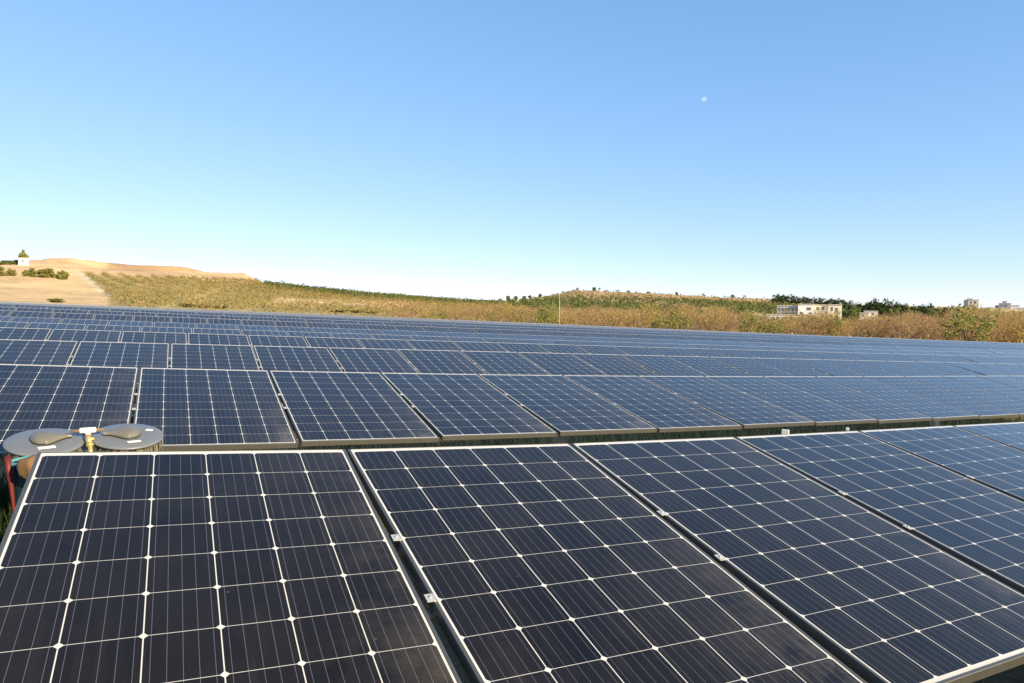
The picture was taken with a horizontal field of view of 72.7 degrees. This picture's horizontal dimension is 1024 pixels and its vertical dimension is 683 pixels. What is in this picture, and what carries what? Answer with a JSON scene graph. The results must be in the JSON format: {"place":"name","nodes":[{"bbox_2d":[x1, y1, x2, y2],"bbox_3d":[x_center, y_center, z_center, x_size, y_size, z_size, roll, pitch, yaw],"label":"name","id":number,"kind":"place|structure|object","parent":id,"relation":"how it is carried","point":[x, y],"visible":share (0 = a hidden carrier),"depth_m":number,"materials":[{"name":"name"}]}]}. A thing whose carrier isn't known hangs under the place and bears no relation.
{"place":"outdoors","nodes":[
{"label":"outdoors","id":0,"kind":"place"},
{"bbox_2d":[0,258,1023,682],"bbox_3d":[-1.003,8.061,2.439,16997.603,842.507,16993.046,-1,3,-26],"label":"ground","id":1,"kind":"structure","parent":0,"point":[78,288],"depth_m":232.39,"materials":[{"name":"soil"}]},
{"bbox_2d":[0,472,11,543],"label":"weeds","id":2,"kind":"object","parent":1,"relation":"on","point":[5,509],"visible":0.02,"depth_m":4.96,"materials":[{"name":"green plant"}]},
{"bbox_2d":[11,456,28,505],"bbox_3d":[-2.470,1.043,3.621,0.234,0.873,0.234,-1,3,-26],"label":"bucket","id":3,"kind":"object","parent":1,"relation":"on","point":[19,482],"visible":0.1,"depth_m":3.50,"materials":[{"name":"teal plastic"}]},
{"bbox_2d":[16,454,35,479],"bbox_3d":[-2.368,0.630,3.421,0.095,0.142,0.097,1,3,20],"label":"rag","id":4,"kind":"object","parent":3,"relation":"hanging from","point":[24,466],"visible":0.56,"depth_m":3.38,"materials":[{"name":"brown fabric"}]},
{"bbox_2d":[17,257,28,264],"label":"hut","id":5,"kind":"object","parent":1,"relation":"on","point":[23,261],"visible":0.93,"depth_m":342.60,"materials":[{"name":"white paint"}]},
{"bbox_2d":[21,268,37,276],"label":"bush","id":6,"kind":"object","parent":1,"relation":"on","point":[31,272],"visible":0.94,"depth_m":271.44,"materials":[{"name":"green plant"}]},
{"bbox_2d":[37,267,55,277],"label":"bush","id":7,"kind":"object","parent":1,"relation":"on","point":[47,272],"visible":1,"depth_m":274.63,"materials":[{"name":"green plant"}]},
{"bbox_2d":[55,270,68,279],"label":"bush","id":8,"kind":"object","parent":1,"relation":"on","point":[59,275],"visible":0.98,"depth_m":277.19,"materials":[{"name":"green plant"}]},
{"bbox_2d":[85,271,525,320],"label":"scrub","id":9,"kind":"object","parent":1,"relation":"on","point":[344,306],"visible":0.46,"depth_m":229.88,"materials":[{"name":"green plant"}]},
{"bbox_2d":[82,271,529,321],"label":"vineyard","id":10,"kind":"object","parent":1,"relation":"on","point":[235,295],"visible":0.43,"depth_m":235.16,"materials":[{"name":"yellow plant"}]},
{"bbox_2d":[22,302,611,326],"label":"solar panel row","id":11,"kind":"object","parent":1,"relation":"on","point":[301,313],"visible":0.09,"depth_m":63.00,"materials":[{"name":"glass"}]},
{"bbox_2d":[19,302,657,328],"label":"solar panel row","id":12,"kind":"object","parent":1,"relation":"on","point":[319,314],"visible":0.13,"depth_m":59.58,"materials":[{"name":"glass"}]},
{"bbox_2d":[17,302,680,329],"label":"solar panel row","id":13,"kind":"object","parent":1,"relation":"on","point":[339,315],"visible":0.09,"depth_m":57.32,"materials":[{"name":"glass"}]},
{"bbox_2d":[13,302,726,331],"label":"solar panel row","id":14,"kind":"object","parent":1,"relation":"on","point":[338,315],"visible":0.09,"depth_m":54.20,"materials":[{"name":"glass"}]},
{"bbox_2d":[260,280,506,305],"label":"orchard strip","id":15,"kind":"object","parent":1,"relation":"on","point":[338,290],"visible":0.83,"depth_m":422.36,"materials":[{"name":"green plant"}]},
{"bbox_2d":[9,302,774,333],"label":"solar panel row","id":16,"kind":"object","parent":1,"relation":"on","point":[356,316],"visible":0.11,"depth_m":51.32,"materials":[{"name":"glass"}]},
{"bbox_2d":[387,308,415,317],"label":"orchard tree","id":17,"kind":"object","parent":1,"relation":"on","point":[404,316],"visible":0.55,"depth_m":75.21,"materials":[{"name":"brown plant"}]},
{"bbox_2d":[4,302,848,336],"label":"solar panel row","id":18,"kind":"object","parent":1,"relation":"on","point":[376,317],"visible":0.18,"depth_m":48.48,"materials":[{"name":"glass"}]},
{"bbox_2d":[415,309,439,318],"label":"orchard tree","id":19,"kind":"object","parent":1,"relation":"on","point":[425,315],"visible":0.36,"depth_m":75.82,"materials":[{"name":"yellow plant"}]},
{"bbox_2d":[441,306,467,319],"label":"orchard tree","id":20,"kind":"object","parent":1,"relation":"on","point":[452,316],"visible":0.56,"depth_m":78.89,"materials":[{"name":"brown plant"}]},
{"bbox_2d":[0,302,925,339],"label":"solar panel row","id":21,"kind":"object","parent":1,"relation":"on","point":[413,319],"visible":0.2,"depth_m":45.57,"materials":[{"name":"glass"}]},
{"bbox_2d":[461,306,485,320],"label":"orchard tree","id":22,"kind":"object","parent":1,"relation":"on","point":[477,317],"visible":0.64,"depth_m":84.98,"materials":[{"name":"brown plant"}]},
{"bbox_2d":[478,304,509,321],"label":"orchard tree","id":23,"kind":"object","parent":1,"relation":"on","point":[494,312],"visible":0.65,"depth_m":79.67,"materials":[{"name":"brown plant"}]},
{"bbox_2d":[485,306,506,321],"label":"orchard tree","id":24,"kind":"object","parent":1,"relation":"on","point":[502,313],"visible":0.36,"depth_m":86.50,"materials":[{"name":"brown plant"}]},
{"bbox_2d":[4,303,1005,342],"bbox_3d":[13.532,-0.543,47.514,88.742,4.386,1.601,-1,3,-26],"label":"solar panel row","id":25,"kind":"object","parent":1,"relation":"on","point":[468,322],"visible":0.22,"depth_m":39.88,"materials":[{"name":"glass"}]},
{"bbox_2d":[14,303,1007,342],"bbox_3d":[15.031,-0.610,52.094,96.718,4.760,1.601,-1,3,-26],"label":"solar panel row","id":26,"kind":"object","parent":1,"relation":"on","point":[453,321],"visible":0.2,"depth_m":43.20,"materials":[{"name":"glass"}]},
{"bbox_2d":[0,422,1023,682],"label":"solar panel row","id":27,"kind":"object","parent":1,"relation":"on","point":[882,556],"visible":1,"depth_m":2.11,"materials":[{"name":"glass"}]},
{"bbox_2d":[0,364,1023,458],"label":"solar panel row","id":28,"kind":"object","parent":1,"relation":"on","point":[183,409],"visible":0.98,"depth_m":5.88,"materials":[{"name":"glass"}]},
{"bbox_2d":[1,423,163,461],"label":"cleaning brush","id":29,"kind":"object","parent":28,"relation":"on","point":[125,437],"visible":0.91,"depth_m":4.04,"materials":[{"name":"grey plastic"}]},
{"bbox_2d":[4,456,15,513],"bbox_3d":[-2.447,1.008,3.743,0.129,0.893,0.522,2,3,29],"label":"hose","id":30,"kind":"object","parent":29,"relation":"hanging from","point":[8,467],"visible":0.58,"depth_m":3.49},
{"bbox_2d":[0,339,1023,386],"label":"solar panel row","id":31,"kind":"object","parent":1,"relation":"on","point":[156,355],"visible":0.66,"depth_m":9.96,"materials":[{"name":"glass"}]},
{"bbox_2d":[0,327,1023,405],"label":"solar panel row","id":32,"kind":"object","parent":1,"relation":"on","point":[108,336],"visible":0.5,"depth_m":13.98,"materials":[{"name":"glass"}]},
{"bbox_2d":[0,310,1023,349],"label":"solar panel row","id":33,"kind":"object","parent":1,"relation":"on","point":[109,317],"visible":0.38,"depth_m":24.70,"materials":[{"name":"glass"}]},
{"bbox_2d":[0,321,1023,356],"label":"solar panel row","id":34,"kind":"object","parent":1,"relation":"on","point":[52,326],"visible":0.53,"depth_m":17.78,"materials":[{"name":"glass"}]},
{"bbox_2d":[0,316,1023,352],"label":"solar panel row","id":35,"kind":"object","parent":1,"relation":"on","point":[239,327],"visible":0.5,"depth_m":21.41,"materials":[{"name":"glass"}]},
{"bbox_2d":[0,307,1023,346],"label":"solar panel row","id":36,"kind":"object","parent":1,"relation":"on","point":[342,321],"visible":0.41,"depth_m":28.53,"materials":[{"name":"glass"}]},
{"bbox_2d":[0,304,1023,344],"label":"solar panel row","id":37,"kind":"object","parent":1,"relation":"on","point":[224,314],"visible":0.39,"depth_m":32.17,"materials":[{"name":"glass"}]},
{"bbox_2d":[0,303,1023,343],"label":"solar panel row","id":38,"kind":"object","parent":1,"relation":"on","point":[480,323],"visible":0.22,"depth_m":36.63,"materials":[{"name":"glass"}]},
{"bbox_2d":[0,416,1023,682],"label":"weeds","id":39,"kind":"object","parent":1,"relation":"on","point":[652,436],"visible":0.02,"depth_m":10.53,"materials":[{"name":"plant"}]},
{"bbox_2d":[0,417,1023,486],"bbox_3d":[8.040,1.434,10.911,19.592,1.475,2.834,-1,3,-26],"label":"weeds","id":40,"kind":"object","parent":1,"relation":"on","point":[706,433],"visible":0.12,"depth_m":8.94,"materials":[{"name":"plant"}]},
{"bbox_2d":[502,307,531,322],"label":"orchard tree","id":41,"kind":"object","parent":1,"relation":"on","point":[518,314],"visible":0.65,"depth_m":81.67,"materials":[{"name":"brown plant"}]},
{"bbox_2d":[507,306,530,322],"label":"orchard tree","id":42,"kind":"object","parent":1,"relation":"on","point":[526,314],"visible":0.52,"depth_m":88.93,"materials":[{"name":"brown plant"}]},
{"bbox_2d":[530,311,556,323],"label":"orchard tree","id":43,"kind":"object","parent":1,"relation":"on","point":[538,319],"visible":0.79,"depth_m":82.15,"materials":[{"name":"green plant"}]},
{"bbox_2d":[536,302,562,317],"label":"tree","id":44,"kind":"object","parent":1,"relation":"on","point":[551,306],"visible":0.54,"depth_m":104.30,"materials":[{"name":"green plant"}]},
{"bbox_2d":[541,310,558,323],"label":"orchard tree","id":45,"kind":"object","parent":1,"relation":"on","point":[553,314],"visible":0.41,"depth_m":89.18,"materials":[{"name":"green plant"}]},
{"bbox_2d":[553,311,579,324],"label":"orchard tree","id":46,"kind":"object","parent":1,"relation":"on","point":[566,322],"visible":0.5,"depth_m":84.10,"materials":[{"name":"brown plant"}]},
{"bbox_2d":[574,307,600,325],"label":"orchard tree","id":47,"kind":"object","parent":1,"relation":"on","point":[592,321],"visible":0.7,"depth_m":86.65,"materials":[{"name":"brown plant"}]},
{"bbox_2d":[574,306,602,325],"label":"orchard tree","id":48,"kind":"object","parent":1,"relation":"on","point":[591,313],"visible":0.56,"depth_m":93.67,"materials":[{"name":"brown plant"}]},
{"bbox_2d":[593,307,628,326],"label":"orchard tree","id":49,"kind":"object","parent":1,"relation":"on","point":[620,322],"visible":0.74,"depth_m":87.92,"materials":[{"name":"brown plant"}]},
{"bbox_2d":[603,307,627,326],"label":"orchard tree","id":50,"kind":"object","parent":1,"relation":"on","point":[617,324],"visible":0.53,"depth_m":94.87,"materials":[{"name":"brown plant"}]},
{"bbox_2d":[623,309,652,327],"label":"orchard tree","id":51,"kind":"object","parent":1,"relation":"on","point":[634,322],"visible":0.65,"depth_m":89.29,"materials":[{"name":"brown plant"}]},
{"bbox_2d":[624,308,651,327],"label":"orchard tree","id":52,"kind":"object","parent":1,"relation":"on","point":[644,315],"visible":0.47,"depth_m":96.40,"materials":[{"name":"brown plant"}]},
{"bbox_2d":[499,293,796,315],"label":"green orchard","id":53,"kind":"object","parent":1,"relation":"on","point":[582,303],"visible":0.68,"depth_m":456.65,"materials":[{"name":"green plant"}]},
{"bbox_2d":[642,308,667,328],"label":"orchard tree","id":54,"kind":"object","parent":1,"relation":"on","point":[661,314],"visible":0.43,"depth_m":98.90,"materials":[{"name":"brown plant"}]},
{"bbox_2d":[530,289,797,305],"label":"sapling rows","id":55,"kind":"object","parent":1,"relation":"on","point":[654,293],"visible":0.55,"depth_m":639.11,"materials":[{"name":"green plant"}]},
{"bbox_2d":[649,311,678,328],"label":"orchard tree","id":56,"kind":"object","parent":1,"relation":"on","point":[670,318],"visible":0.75,"depth_m":90.59,"materials":[{"name":"green plant"}]},
{"bbox_2d":[660,303,685,320],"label":"orchard tree","id":57,"kind":"object","parent":1,"relation":"on","point":[670,305],"visible":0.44,"depth_m":115.43,"materials":[{"name":"brown plant"}]},
{"bbox_2d":[663,309,691,329],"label":"orchard tree","id":58,"kind":"object","parent":1,"relation":"on","point":[686,323],"visible":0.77,"depth_m":92.26,"materials":[{"name":"green plant"}]},
{"bbox_2d":[372,298,996,341],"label":"brown scrub","id":59,"kind":"object","parent":1,"relation":"on","point":[376,300],"visible":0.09,"depth_m":258.48,"materials":[{"name":"plant"}]},
{"bbox_2d":[673,304,698,327],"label":"orchard tree","id":60,"kind":"object","parent":1,"relation":"on","point":[686,310],"visible":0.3,"depth_m":106.94,"materials":[{"name":"brown plant"}]},
{"bbox_2d":[684,307,723,330],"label":"orchard tree","id":61,"kind":"object","parent":1,"relation":"on","point":[698,316],"visible":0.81,"depth_m":94.39,"materials":[{"name":"brown plant"}]},
{"bbox_2d":[692,306,722,330],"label":"orchard tree","id":62,"kind":"object","parent":1,"relation":"on","point":[708,316],"visible":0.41,"depth_m":101.17,"materials":[{"name":"brown plant"}]},
{"bbox_2d":[706,307,742,331],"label":"orchard tree","id":63,"kind":"object","parent":1,"relation":"on","point":[728,327],"visible":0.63,"depth_m":95.97,"materials":[{"name":"brown plant"}]},
{"bbox_2d":[717,311,737,331],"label":"orchard tree","id":64,"kind":"object","parent":1,"relation":"on","point":[726,322],"visible":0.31,"depth_m":103.75,"materials":[{"name":"brown plant"}]},
{"bbox_2d":[730,310,758,331],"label":"orchard tree","id":65,"kind":"object","parent":1,"relation":"on","point":[745,313],"visible":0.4,"depth_m":106.17,"materials":[{"name":"brown plant"}]},
{"bbox_2d":[734,313,765,332],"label":"orchard tree","id":66,"kind":"object","parent":1,"relation":"on","point":[752,318],"visible":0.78,"depth_m":97.38,"materials":[{"name":"green plant"}]},
{"bbox_2d":[756,316,786,333],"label":"orchard tree","id":67,"kind":"object","parent":1,"relation":"on","point":[769,327],"visible":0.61,"depth_m":98.83,"materials":[{"name":"green plant"}]},
{"bbox_2d":[773,307,799,333],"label":"tree","id":68,"kind":"object","parent":1,"relation":"on","point":[779,317],"visible":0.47,"depth_m":107.75,"materials":[{"name":"brown plant"}]},
{"bbox_2d":[775,314,806,334],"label":"orchard tree","id":69,"kind":"object","parent":1,"relation":"on","point":[795,326],"visible":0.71,"depth_m":100.75,"materials":[{"name":"brown plant"}]},
{"bbox_2d":[767,304,842,319],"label":"villa","id":70,"kind":"object","parent":1,"relation":"on","point":[812,308],"visible":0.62,"depth_m":277.13,"materials":[{"name":"white paint"}]},
{"bbox_2d":[791,314,825,334],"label":"orchard tree","id":71,"kind":"object","parent":1,"relation":"on","point":[810,328],"visible":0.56,"depth_m":102.41,"materials":[{"name":"brown plant"}]},
{"bbox_2d":[803,308,845,335],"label":"tree","id":72,"kind":"object","parent":1,"relation":"on","point":[815,327],"visible":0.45,"depth_m":107.48,"materials":[{"name":"brown plant"}]},
{"bbox_2d":[810,317,840,335],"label":"orchard tree","id":73,"kind":"object","parent":1,"relation":"on","point":[819,328],"visible":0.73,"depth_m":104.79,"materials":[{"name":"brown plant"}]},
{"bbox_2d":[825,310,843,335],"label":"tree","id":74,"kind":"object","parent":1,"relation":"on","point":[836,323],"visible":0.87,"depth_m":104.94,"materials":[{"name":"brown plant"}]},
{"bbox_2d":[836,321,865,336],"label":"orchard tree","id":75,"kind":"object","parent":1,"relation":"on","point":[851,326],"visible":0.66,"depth_m":107.59,"materials":[{"name":"brown plant"}]},
{"bbox_2d":[842,300,864,318],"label":"evergreen tree","id":76,"kind":"object","parent":1,"relation":"on","point":[850,305],"visible":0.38,"depth_m":340.16,"materials":[{"name":"green plant"}]},
{"bbox_2d":[847,305,861,319],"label":"tree","id":77,"kind":"object","parent":1,"relation":"on","point":[853,311],"visible":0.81,"depth_m":312.62,"materials":[{"name":"green plant"}]},
{"bbox_2d":[847,311,881,336],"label":"orchard tree","id":78,"kind":"object","parent":1,"relation":"on","point":[862,326],"visible":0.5,"depth_m":117.83,"materials":[{"name":"brown plant"}]},
{"bbox_2d":[859,311,877,319],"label":"outbuilding","id":79,"kind":"structure","parent":1,"relation":"on","point":[870,313],"depth_m":267.71,"materials":[{"name":"white concrete"}]},
{"bbox_2d":[862,297,881,314],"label":"evergreen tree","id":80,"kind":"object","parent":1,"relation":"on","point":[870,304],"visible":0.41,"depth_m":334.80,"materials":[{"name":"green plant"}]},
{"bbox_2d":[852,315,894,337],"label":"orchard tree","id":81,"kind":"object","parent":1,"relation":"on","point":[872,323],"visible":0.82,"depth_m":108.01,"materials":[{"name":"brown plant"}]},
{"bbox_2d":[871,298,892,317],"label":"evergreen tree","id":82,"kind":"object","parent":1,"relation":"on","point":[876,306],"visible":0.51,"depth_m":332.60,"materials":[{"name":"green plant"}]},
{"bbox_2d":[869,314,911,337],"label":"orchard tree","id":83,"kind":"object","parent":1,"relation":"on","point":[890,327],"visible":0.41,"depth_m":109.60,"materials":[{"name":"brown plant"}]},
{"bbox_2d":[881,299,900,320],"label":"evergreen tree","id":84,"kind":"object","parent":1,"relation":"on","point":[891,305],"visible":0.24,"depth_m":333.47,"materials":[{"name":"green plant"}]},
{"bbox_2d":[766,303,1023,331],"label":"hillside scrub","id":85,"kind":"object","parent":1,"relation":"on","point":[987,310],"visible":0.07,"depth_m":427.59,"materials":[{"name":"brown plant"}]},
{"bbox_2d":[890,302,907,318],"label":"evergreen tree","id":86,"kind":"object","parent":1,"relation":"on","point":[903,308],"visible":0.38,"depth_m":329.67,"materials":[{"name":"green plant"}]},
{"bbox_2d":[873,309,937,338],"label":"tree","id":87,"kind":"object","parent":1,"relation":"on","point":[911,335],"visible":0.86,"depth_m":105.87,"materials":[{"name":"brown plant"}]},
{"bbox_2d":[887,313,931,338],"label":"orchard tree","id":88,"kind":"object","parent":1,"relation":"on","point":[912,327],"visible":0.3,"depth_m":111.65,"materials":[{"name":"brown plant"}]},
{"bbox_2d":[901,318,939,338],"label":"orchard tree","id":89,"kind":"object","parent":1,"relation":"on","point":[925,330],"visible":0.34,"depth_m":115.47,"materials":[{"name":"brown plant"}]},
{"bbox_2d":[918,303,934,318],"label":"evergreen tree","id":90,"kind":"object","parent":1,"relation":"on","point":[926,308],"visible":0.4,"depth_m":324.48,"materials":[{"name":"green plant"}]},
{"bbox_2d":[910,316,944,339],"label":"orchard tree","id":91,"kind":"object","parent":1,"relation":"on","point":[929,338],"visible":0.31,"depth_m":123.45,"materials":[{"name":"brown plant"}]},
{"bbox_2d":[926,316,962,340],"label":"orchard tree","id":92,"kind":"object","parent":1,"relation":"on","point":[941,328],"visible":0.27,"depth_m":125.89,"materials":[{"name":"brown plant"}]},
{"bbox_2d":[928,322,964,340],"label":"orchard tree","id":93,"kind":"object","parent":1,"relation":"on","point":[949,338],"visible":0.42,"depth_m":116.41,"materials":[{"name":"brown plant"}]},
{"bbox_2d":[934,308,980,339],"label":"orchard tree","id":94,"kind":"object","parent":1,"relation":"on","point":[950,317],"visible":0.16,"depth_m":129.00,"materials":[{"name":"green plant"}]},
{"bbox_2d":[939,310,987,340],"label":"orchard tree","id":95,"kind":"object","parent":1,"relation":"on","point":[964,329],"visible":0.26,"depth_m":118.12,"materials":[{"name":"green plant"}]},
{"bbox_2d":[934,303,997,341],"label":"tree","id":96,"kind":"object","parent":1,"relation":"on","point":[969,319],"visible":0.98,"depth_m":106.31,"materials":[{"name":"green plant"}]},
{"bbox_2d":[964,298,978,307],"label":"house","id":97,"kind":"structure","parent":1,"relation":"on","point":[968,302],"depth_m":533.72,"materials":[{"name":"beige concrete"}]},
{"bbox_2d":[950,309,1002,341],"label":"orchard tree","id":98,"kind":"object","parent":1,"relation":"on","point":[977,325],"visible":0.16,"depth_m":120.58,"materials":[{"name":"green plant"}]},
{"bbox_2d":[970,316,1013,341],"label":"orchard tree","id":99,"kind":"object","parent":1,"relation":"on","point":[1000,329],"visible":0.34,"depth_m":122.94,"materials":[{"name":"brown plant"}]},
{"bbox_2d":[986,317,1023,342],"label":"orchard tree","id":100,"kind":"object","parent":1,"relation":"on","point":[1013,337],"visible":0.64,"depth_m":125.23,"materials":[{"name":"brown plant"}]},
{"bbox_2d":[995,301,1023,311],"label":"house","id":101,"kind":"structure","parent":1,"relation":"on","point":[1004,304],"depth_m":520.41,"materials":[{"name":"beige concrete"}]},
{"bbox_2d":[998,310,1023,342],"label":"orchard tree","id":102,"kind":"object","parent":1,"relation":"on","point":[1011,313],"visible":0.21,"depth_m":136.27,"materials":[{"name":"brown plant"}]},
{"bbox_2d":[1002,312,1023,342],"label":"orchard tree","id":103,"kind":"object","parent":1,"relation":"on","point":[1015,319],"visible":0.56,"depth_m":127.63,"materials":[{"name":"brown plant"}]},
{"bbox_2d":[0,0,1023,307],"label":"sky","id":104,"kind":"structure","parent":0,"point":[858,151],"materials":[{"name":"blue"}]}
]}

